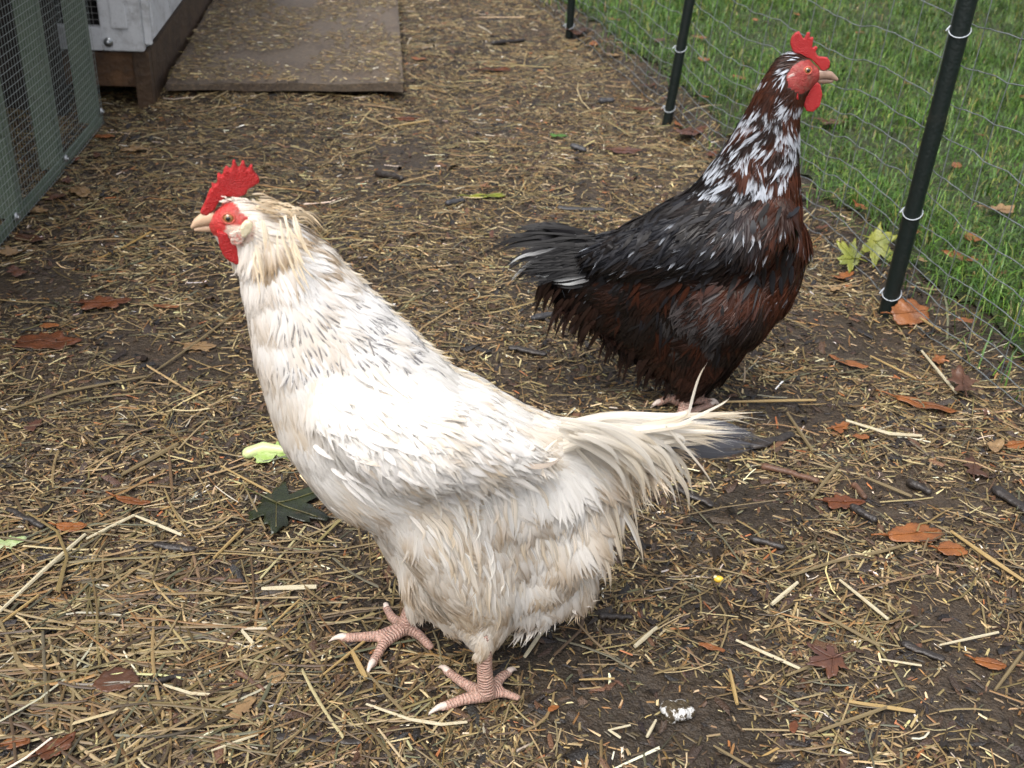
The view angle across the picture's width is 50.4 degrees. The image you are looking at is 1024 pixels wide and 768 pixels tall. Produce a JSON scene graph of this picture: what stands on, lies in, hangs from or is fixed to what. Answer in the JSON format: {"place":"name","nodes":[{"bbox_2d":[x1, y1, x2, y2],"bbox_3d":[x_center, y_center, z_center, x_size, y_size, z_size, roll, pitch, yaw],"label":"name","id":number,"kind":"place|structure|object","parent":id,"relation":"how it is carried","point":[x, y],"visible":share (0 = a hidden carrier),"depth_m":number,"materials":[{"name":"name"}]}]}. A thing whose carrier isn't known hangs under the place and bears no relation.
{"place":"outdoors","nodes":[
{"label":"outdoors","id":0,"kind":"place"},
{"bbox_2d":[0,0,1023,767],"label":"ground","id":1,"kind":"structure","parent":0,"point":[732,732],"depth_m":1.32,"materials":[{"name":"soil"}]},
{"bbox_2d":[0,535,26,548],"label":"lettuce scrap","id":2,"kind":"object","parent":1,"relation":"on","point":[7,542],"visible":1,"depth_m":1.07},
{"bbox_2d":[0,245,26,256],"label":"fallen leaf","id":3,"kind":"object","parent":1,"relation":"on","point":[8,251],"visible":1,"depth_m":1.63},
{"bbox_2d":[0,737,29,748],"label":"fallen leaf","id":4,"kind":"object","parent":1,"relation":"on","point":[22,742],"visible":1,"depth_m":0.86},
{"bbox_2d":[6,265,27,276],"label":"fallen leaf","id":5,"kind":"object","parent":1,"relation":"on","point":[14,270],"visible":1,"depth_m":1.56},
{"bbox_2d":[5,507,44,529],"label":"twig","id":6,"kind":"object","parent":1,"relation":"on","point":[33,521],"visible":1,"depth_m":1.11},
{"bbox_2d":[9,232,44,241],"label":"fallen leaf","id":7,"kind":"object","parent":1,"relation":"on","point":[21,236],"visible":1,"depth_m":1.69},
{"bbox_2d":[23,418,41,431],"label":"fallen leaf","id":8,"kind":"object","parent":1,"relation":"on","point":[35,422],"visible":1,"depth_m":1.25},
{"bbox_2d":[0,331,82,349],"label":"fallen leaf","id":9,"kind":"object","parent":1,"relation":"on","point":[40,340],"visible":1,"depth_m":1.39,"materials":[{"name":"plant"}]},
{"bbox_2d":[0,533,85,611],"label":"straw stalk","id":10,"kind":"object","parent":1,"relation":"on","point":[39,574],"visible":1,"depth_m":1.04,"materials":[{"name":"plant"}]},
{"bbox_2d":[0,699,86,710],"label":"straw stalk","id":11,"kind":"object","parent":1,"relation":"on","point":[69,707],"visible":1,"depth_m":0.90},
{"bbox_2d":[27,731,75,759],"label":"fallen leaf","id":12,"kind":"object","parent":1,"relation":"on","point":[65,741],"visible":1,"depth_m":0.86,"materials":[{"name":"plant"}]},
{"bbox_2d":[0,0,104,247],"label":"chicken run","id":13,"kind":"object","parent":1,"relation":"on","point":[33,79],"visible":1,"depth_m":1.90,"materials":[{"name":"green paint"}]},
{"bbox_2d":[48,522,86,531],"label":"fallen leaf","id":14,"kind":"object","parent":1,"relation":"on","point":[63,526],"visible":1,"depth_m":1.10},
{"bbox_2d":[0,375,145,413],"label":"straw stalk","id":15,"kind":"object","parent":1,"relation":"on","point":[70,390],"visible":1,"depth_m":1.31,"materials":[{"name":"plant"}]},
{"bbox_2d":[69,654,76,754],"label":"straw stalk","id":16,"kind":"object","parent":1,"relation":"on","point":[73,695],"visible":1,"depth_m":0.91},
{"bbox_2d":[68,295,131,309],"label":"fallen leaf","id":17,"kind":"object","parent":1,"relation":"on","point":[98,301],"visible":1,"depth_m":1.50,"materials":[{"name":"plant"}]},
{"bbox_2d":[86,514,134,539],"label":"straw stalk","id":18,"kind":"object","parent":1,"relation":"on","point":[112,526],"visible":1,"depth_m":1.11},
{"bbox_2d":[105,491,150,504],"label":"fallen leaf","id":19,"kind":"object","parent":1,"relation":"on","point":[129,500],"visible":1,"depth_m":1.15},
{"bbox_2d":[53,0,211,108],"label":"chicken coop","id":20,"kind":"structure","parent":1,"relation":"on","point":[139,45],"depth_m":2.25,"materials":[{"name":"wood"}]},
{"bbox_2d":[121,443,178,475],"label":"straw stalk","id":21,"kind":"object","parent":1,"relation":"on","point":[151,458],"visible":1,"depth_m":1.21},
{"bbox_2d":[135,515,182,535],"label":"straw stalk","id":22,"kind":"object","parent":1,"relation":"on","point":[160,526],"visible":1,"depth_m":1.11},
{"bbox_2d":[151,673,186,684],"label":"twig","id":23,"kind":"object","parent":1,"relation":"on","point":[164,680],"visible":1,"depth_m":0.94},
{"bbox_2d":[153,541,195,552],"bbox_3d":[-0.338,0.163,1.086,0.044,0.006,0.010,6,31,4],"label":"bark piece","id":24,"kind":"object","parent":1,"relation":"on","point":[168,546],"visible":1,"depth_m":1.08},
{"bbox_2d":[127,313,234,390],"bbox_3d":[-0.429,-0.044,1.419,0.006,0.009,0.222,15,33,18],"label":"straw stalk","id":25,"kind":"object","parent":1,"relation":"on","point":[186,349],"visible":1,"depth_m":1.42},
{"bbox_2d":[163,684,209,695],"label":"straw stalk","id":26,"kind":"object","parent":1,"relation":"on","point":[185,691],"visible":1,"depth_m":0.92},
{"bbox_2d":[174,340,216,350],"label":"fallen leaf","id":27,"kind":"object","parent":1,"relation":"on","point":[204,346],"visible":1,"depth_m":1.44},
{"bbox_2d":[183,576,242,582],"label":"twig","id":28,"kind":"object","parent":1,"relation":"on","point":[239,580],"visible":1,"depth_m":1.05,"materials":[{"name":"wood"}]},
{"bbox_2d":[213,527,243,558],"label":"straw stalk","id":29,"kind":"object","parent":1,"relation":"on","point":[230,541],"visible":1,"depth_m":1.10,"materials":[{"name":"plant"}]},
{"bbox_2d":[211,734,257,751],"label":"straw stalk","id":30,"kind":"object","parent":1,"relation":"on","point":[238,740],"visible":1,"depth_m":0.88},
{"bbox_2d":[225,696,256,723],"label":"fallen leaf","id":31,"kind":"object","parent":1,"relation":"on","point":[244,707],"visible":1,"depth_m":0.92,"materials":[{"name":"beige plant"}]},
{"bbox_2d":[220,465,270,492],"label":"straw stalk","id":32,"kind":"object","parent":1,"relation":"on","point":[255,484],"visible":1,"depth_m":1.19,"materials":[{"name":"plant"}]},
{"bbox_2d":[234,670,264,690],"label":"twig","id":33,"kind":"object","parent":1,"relation":"on","point":[241,674],"visible":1,"depth_m":0.94,"materials":[{"name":"wood"}]},
{"bbox_2d":[242,441,288,462],"bbox_3d":[-0.267,0.077,1.233,0.071,0.017,0.040,-13,35,-26],"label":"lettuce scrap","id":34,"kind":"object","parent":1,"relation":"on","point":[260,452],"visible":0.84,"depth_m":1.23,"materials":[{"name":"food"}]},
{"bbox_2d":[255,599,299,640],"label":"straw stalk","id":35,"kind":"object","parent":1,"relation":"on","point":[281,616],"visible":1,"depth_m":1.01,"materials":[{"name":"plant"}]},
{"bbox_2d":[0,450,561,767],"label":"straw drift","id":36,"kind":"object","parent":1,"relation":"on","point":[42,667],"visible":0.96,"depth_m":0.97,"materials":[{"name":"plant"}]},
{"bbox_2d":[0,619,33,676],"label":"straw stalk","id":37,"kind":"object","parent":36,"relation":"on","point":[17,658],"visible":1,"depth_m":0.94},
{"bbox_2d":[2,594,38,622],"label":"straw stalk","id":38,"kind":"object","parent":36,"relation":"on","point":[21,607],"visible":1,"depth_m":1.00,"materials":[{"name":"plant"}]},
{"bbox_2d":[92,667,139,692],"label":"fallen leaf","id":39,"kind":"object","parent":36,"relation":"on","point":[130,675],"visible":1,"depth_m":0.92,"materials":[{"name":"plant"}]},
{"bbox_2d":[166,0,402,91],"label":"ground board","id":40,"kind":"object","parent":1,"relation":"on","point":[296,56],"visible":0.79,"depth_m":2.60,"materials":[{"name":"wood"}]},
{"bbox_2d":[168,0,404,81],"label":"sawdust litter","id":41,"kind":"object","parent":40,"relation":"on","point":[368,60],"visible":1,"depth_m":2.68,"materials":[{"name":"wood"}]},
{"bbox_2d":[245,481,329,533],"bbox_3d":[-0.236,0.127,1.155,0.090,0.007,0.085,-10,34,-22],"label":"fallen leaf","id":42,"kind":"object","parent":1,"relation":"on","point":[277,506],"visible":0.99,"depth_m":1.15,"materials":[{"name":"plant"}]},
{"bbox_2d":[261,585,316,590],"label":"straw stalk","id":43,"kind":"object","parent":1,"relation":"on","point":[290,587],"visible":1,"depth_m":1.05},
{"bbox_2d":[276,732,362,744],"bbox_3d":[-0.158,0.291,0.894,0.072,0.003,0.010,4,31,0],"label":"bark piece","id":44,"kind":"object","parent":1,"relation":"on","point":[351,741],"visible":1,"depth_m":0.89,"materials":[{"name":"wood"}]},
{"bbox_2d":[319,641,364,676],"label":"straw stalk","id":45,"kind":"object","parent":1,"relation":"on","point":[345,656],"visible":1,"depth_m":0.96,"materials":[{"name":"plant"}]},
{"bbox_2d":[351,649,367,679],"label":"straw stalk","id":46,"kind":"object","parent":1,"relation":"on","point":[359,665],"visible":1,"depth_m":0.96,"materials":[{"name":"plant"}]},
{"bbox_2d":[366,671,407,715],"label":"straw stalk","id":47,"kind":"object","parent":1,"relation":"on","point":[388,695],"visible":1,"depth_m":0.93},
{"bbox_2d":[374,170,403,181],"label":"twig","id":48,"kind":"object","parent":1,"relation":"on","point":[383,174],"visible":1,"depth_m":1.98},
{"bbox_2d":[366,703,466,725],"bbox_3d":[-0.081,0.279,0.913,0.088,0.003,0.010,8,31,7],"label":"straw stalk","id":49,"kind":"object","parent":1,"relation":"on","point":[421,720],"visible":1,"depth_m":0.91,"materials":[{"name":"plant"}]},
{"bbox_2d":[445,198,464,205],"bbox_3d":[-0.099,-0.316,1.887,0.040,0.010,0.012,-17,37,-30],"label":"stone","id":50,"kind":"object","parent":1,"relation":"on","point":[452,201],"visible":1,"depth_m":1.88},
{"bbox_2d":[191,159,769,714],"bbox_3d":[-0.012,0.038,0.874,0.436,0.473,0.189,-10,34,-22],"label":"white hen","id":51,"kind":"object","parent":1,"relation":"on","point":[487,515],"visible":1,"depth_m":0.80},
{"bbox_2d":[457,193,505,197],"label":"fallen leaf","id":52,"kind":"object","parent":1,"relation":"on","point":[490,195],"visible":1,"depth_m":1.93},
{"bbox_2d":[491,39,524,45],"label":"twig","id":53,"kind":"object","parent":1,"relation":"on","point":[499,42],"visible":1,"depth_m":2.88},
{"bbox_2d":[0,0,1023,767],"bbox_3d":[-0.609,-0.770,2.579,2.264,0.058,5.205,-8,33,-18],"label":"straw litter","id":54,"kind":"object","parent":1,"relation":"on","point":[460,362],"visible":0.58,"depth_m":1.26,"materials":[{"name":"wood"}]},
{"bbox_2d":[70,181,90,196],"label":"fallen leaf","id":55,"kind":"object","parent":54,"relation":"on","point":[83,191],"visible":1,"depth_m":1.86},
{"bbox_2d":[266,671,285,683],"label":"fallen leaf","id":56,"kind":"object","parent":54,"relation":"on","point":[280,677],"visible":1,"depth_m":0.95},
{"bbox_2d":[805,641,854,678],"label":"fallen leaf","id":57,"kind":"object","parent":54,"relation":"on","point":[830,660],"visible":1,"depth_m":0.99,"materials":[{"name":"plant"}]},
{"bbox_2d":[961,456,987,479],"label":"fallen leaf","id":58,"kind":"object","parent":54,"relation":"on","point":[973,469],"visible":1,"depth_m":1.27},
{"bbox_2d":[987,438,1004,452],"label":"fallen leaf","id":59,"kind":"object","parent":54,"relation":"on","point":[996,445],"visible":1,"depth_m":1.31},
{"bbox_2d":[508,345,546,355],"bbox_3d":[0.021,-0.045,1.468,0.055,0.008,0.013,9,31,8],"label":"bark piece","id":60,"kind":"object","parent":1,"relation":"on","point":[521,349],"visible":1,"depth_m":1.46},
{"bbox_2d":[523,629,543,657],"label":"straw stalk","id":61,"kind":"object","parent":1,"relation":"on","point":[532,645],"visible":0.52,"depth_m":0.99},
{"bbox_2d":[531,311,552,319],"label":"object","id":62,"kind":"object","parent":1,"relation":"on","point":[540,316],"visible":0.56,"depth_m":1.54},
{"bbox_2d":[557,206,604,210],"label":"twig","id":63,"kind":"object","parent":1,"relation":"on","point":[578,208],"visible":1,"depth_m":1.92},
{"bbox_2d":[598,612,632,619],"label":"twig","id":64,"kind":"object","parent":1,"relation":"on","point":[605,615],"visible":1,"depth_m":1.04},
{"bbox_2d":[599,146,641,154],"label":"fallen leaf","id":65,"kind":"object","parent":1,"relation":"on","point":[626,150],"visible":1,"depth_m":2.20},
{"bbox_2d":[633,626,657,647],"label":"straw stalk","id":66,"kind":"object","parent":1,"relation":"on","point":[642,639],"visible":1,"depth_m":1.01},
{"bbox_2d":[479,31,837,412],"bbox_3d":[0.151,-0.168,1.252,0.392,0.483,0.177,4,31,0],"label":"brown hen","id":67,"kind":"object","parent":1,"relation":"on","point":[679,292],"visible":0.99,"depth_m":1.22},
{"bbox_2d":[660,699,694,724],"bbox_3d":[0.144,0.284,0.946,0.031,0.020,0.024,-4,32,-13],"label":"dropping","id":68,"kind":"object","parent":1,"relation":"on","point":[674,712],"visible":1,"depth_m":0.94,"materials":[{"name":"white"}]},
{"bbox_2d":[670,125,706,134],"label":"fallen leaf","id":69,"kind":"object","parent":1,"relation":"on","point":[688,131],"visible":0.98,"depth_m":2.30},
{"bbox_2d":[673,484,713,506],"bbox_3d":[0.202,0.124,1.210,0.052,0.007,0.014,25,37,31],"label":"bark piece","id":70,"kind":"object","parent":1,"relation":"on","point":[708,502],"visible":0.8,"depth_m":1.21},
{"bbox_2d":[698,642,724,651],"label":"fallen leaf","id":71,"kind":"object","parent":1,"relation":"on","point":[709,646],"visible":1,"depth_m":1.01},
{"bbox_2d":[713,745,752,767],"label":"straw stalk","id":72,"kind":"object","parent":1,"relation":"on","point":[734,757],"visible":1,"depth_m":0.91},
{"bbox_2d":[728,668,738,704],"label":"straw stalk","id":73,"kind":"object","parent":1,"relation":"on","point":[734,691],"visible":1,"depth_m":0.97,"materials":[{"name":"plant"}]},
{"bbox_2d":[748,536,785,549],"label":"twig","id":74,"kind":"object","parent":1,"relation":"on","point":[763,541],"visible":1,"depth_m":1.14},
{"bbox_2d":[736,639,800,668],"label":"straw stalk","id":75,"kind":"object","parent":1,"relation":"on","point":[769,655],"visible":1,"depth_m":1.00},
{"bbox_2d":[723,399,815,402],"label":"straw stalk","id":76,"kind":"object","parent":1,"relation":"on","point":[771,400],"visible":0.98,"depth_m":1.38,"materials":[{"name":"plant"}]},
{"bbox_2d":[749,431,795,448],"bbox_3d":[0.315,0.068,1.309,0.067,0.009,0.016,-11,34,-23],"label":"bark piece","id":77,"kind":"object","parent":1,"relation":"on","point":[785,436],"visible":0.95,"depth_m":1.31,"materials":[{"name":"wood"}]},
{"bbox_2d":[530,0,1023,406],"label":"wire fence","id":78,"kind":"object","parent":1,"relation":"on","point":[959,28],"visible":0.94,"depth_m":1.56,"materials":[{"name":"metal"}]},
{"bbox_2d":[770,581,798,605],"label":"straw stalk","id":79,"kind":"object","parent":1,"relation":"on","point":[781,595],"visible":1,"depth_m":1.07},
{"bbox_2d":[761,463,818,483],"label":"twig","id":80,"kind":"object","parent":1,"relation":"on","point":[785,471],"visible":1,"depth_m":1.25,"materials":[{"name":"wood"}]},
{"bbox_2d":[786,412,813,451],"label":"straw stalk","id":81,"kind":"object","parent":1,"relation":"on","point":[801,434],"visible":1,"depth_m":1.31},
{"bbox_2d":[810,462,840,498],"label":"straw stalk","id":82,"kind":"object","parent":1,"relation":"on","point":[829,475],"visible":1,"depth_m":1.24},
{"bbox_2d":[827,421,849,432],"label":"fallen leaf","id":83,"kind":"object","parent":1,"relation":"on","point":[840,427],"visible":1,"depth_m":1.33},
{"bbox_2d":[815,494,865,508],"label":"fallen leaf","id":84,"kind":"object","parent":1,"relation":"on","point":[836,501],"visible":1,"depth_m":1.20,"materials":[{"name":"plant"}]},
{"bbox_2d":[808,706,886,735],"bbox_3d":[0.289,0.290,0.936,0.078,0.010,0.004,-8,33,-19],"label":"straw stalk","id":85,"kind":"object","parent":1,"relation":"on","point":[857,717],"visible":1,"depth_m":0.94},
{"bbox_2d":[814,608,880,647],"bbox_3d":[0.316,0.230,1.028,0.004,0.007,0.071,-23,40,-37],"label":"straw stalk","id":86,"kind":"object","parent":1,"relation":"on","point":[853,631],"visible":1,"depth_m":1.02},
{"bbox_2d":[829,354,867,368],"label":"fallen leaf","id":87,"kind":"object","parent":1,"relation":"on","point":[855,364],"visible":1,"depth_m":1.48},
{"bbox_2d":[790,543,907,576],"bbox_3d":[0.349,0.181,1.119,0.145,0.009,0.006,-9,33,-20],"label":"straw stalk","id":88,"kind":"object","parent":1,"relation":"on","point":[851,557],"visible":1,"depth_m":1.11,"materials":[{"name":"plant"}]},
{"bbox_2d":[836,238,867,272],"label":"fallen leaf","id":89,"kind":"object","parent":1,"relation":"on","point":[848,256],"visible":0.98,"depth_m":1.74,"materials":[{"name":"plant"}]},
{"bbox_2d":[851,482,866,499],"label":"twig","id":90,"kind":"object","parent":1,"relation":"on","point":[859,490],"visible":1,"depth_m":1.23,"materials":[{"name":"wood"}]},
{"bbox_2d":[849,503,877,522],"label":"twig","id":91,"kind":"object","parent":1,"relation":"on","point":[860,511],"visible":1,"depth_m":1.19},
{"bbox_2d":[839,579,888,620],"bbox_3d":[0.343,0.210,1.061,0.004,0.007,0.067,-12,34,-24],"label":"straw stalk","id":92,"kind":"object","parent":1,"relation":"on","point":[871,605],"visible":1,"depth_m":1.06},
{"bbox_2d":[860,222,896,267],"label":"fallen leaf","id":93,"kind":"object","parent":1,"relation":"on","point":[878,241],"visible":0.94,"depth_m":1.74,"materials":[{"name":"plant"}]},
{"bbox_2d":[848,700,915,712],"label":"straw stalk","id":94,"kind":"object","parent":1,"relation":"on","point":[894,708],"visible":1,"depth_m":0.95,"materials":[{"name":"plant"}]},
{"bbox_2d":[846,419,921,436],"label":"straw stalk","id":95,"kind":"object","parent":1,"relation":"on","point":[887,432],"visible":1,"depth_m":1.32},
{"bbox_2d":[863,476,912,497],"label":"straw stalk","id":96,"kind":"object","parent":1,"relation":"on","point":[890,487],"visible":1,"depth_m":1.23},
{"bbox_2d":[870,355,916,379],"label":"straw stalk","id":97,"kind":"object","parent":1,"relation":"on","point":[897,369],"visible":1,"depth_m":1.47,"materials":[{"name":"plant"}]},
{"bbox_2d":[881,298,929,324],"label":"fallen leaf","id":98,"kind":"object","parent":1,"relation":"on","point":[903,312],"visible":1,"depth_m":1.61,"materials":[{"name":"plant"}]},
{"bbox_2d":[871,522,943,542],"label":"fallen leaf","id":99,"kind":"object","parent":1,"relation":"on","point":[907,532],"visible":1,"depth_m":1.16,"materials":[{"name":"plant"}]},
{"bbox_2d":[875,389,956,412],"bbox_3d":[0.517,0.022,1.396,0.101,0.007,0.022,16,33,19],"label":"fallen leaf","id":100,"kind":"object","parent":1,"relation":"on","point":[918,404],"visible":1,"depth_m":1.39,"materials":[{"name":"plant"}]},
{"bbox_2d":[906,479,931,494],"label":"twig","id":101,"kind":"object","parent":1,"relation":"on","point":[914,484],"visible":1,"depth_m":1.23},
{"bbox_2d":[901,640,945,661],"bbox_3d":[0.379,0.247,1.003,0.041,0.005,0.010,22,35,27],"label":"bark piece","id":102,"kind":"object","parent":1,"relation":"on","point":[911,646],"visible":1,"depth_m":1.00,"materials":[{"name":"wood"}]},
{"bbox_2d":[921,350,956,393],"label":"straw stalk","id":103,"kind":"object","parent":1,"relation":"on","point":[943,377],"visible":1,"depth_m":1.46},
{"bbox_2d":[928,540,967,555],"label":"fallen leaf","id":104,"kind":"object","parent":1,"relation":"on","point":[948,547],"visible":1,"depth_m":1.13,"materials":[{"name":"plant"}]},
{"bbox_2d":[946,365,983,397],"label":"fallen leaf","id":105,"kind":"object","parent":1,"relation":"on","point":[962,379],"visible":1,"depth_m":1.43,"materials":[{"name":"plant"}]},
{"bbox_2d":[939,631,998,645],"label":"straw stalk","id":106,"kind":"object","parent":1,"relation":"on","point":[972,637],"visible":1,"depth_m":1.02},
{"bbox_2d":[964,654,1006,669],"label":"fallen leaf","id":107,"kind":"object","parent":1,"relation":"on","point":[991,663],"visible":1,"depth_m":1.00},
{"bbox_2d":[950,530,1023,581],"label":"straw stalk","id":108,"kind":"object","parent":1,"relation":"on","point":[993,560],"visible":1,"depth_m":1.13,"materials":[{"name":"plant"}]},
{"bbox_2d":[991,485,1023,513],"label":"bark piece","id":109,"kind":"object","parent":1,"relation":"on","point":[1004,494],"visible":1,"depth_m":1.22,"materials":[{"name":"wood"}]},
{"bbox_2d":[994,651,1023,690],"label":"straw stalk","id":110,"kind":"object","parent":1,"relation":"on","point":[1010,668],"visible":1,"depth_m":0.99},
{"bbox_2d":[1004,440,1023,448],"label":"fallen leaf","id":111,"kind":"object","parent":1,"relation":"on","point":[1014,445],"visible":1,"depth_m":1.32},
{"bbox_2d":[543,0,1023,401],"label":"lawn","id":112,"kind":"structure","parent":0,"point":[940,281],"depth_m":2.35,"materials":[{"name":"plant"}]},
{"bbox_2d":[941,250,988,261],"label":"fallen leaf","id":113,"kind":"object","parent":112,"relation":"on","point":[958,254],"visible":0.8,"depth_m":1.72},
{"bbox_2d":[976,203,1014,213],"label":"fallen leaf","id":114,"kind":"object","parent":112,"relation":"on","point":[1001,207],"visible":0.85,"depth_m":1.91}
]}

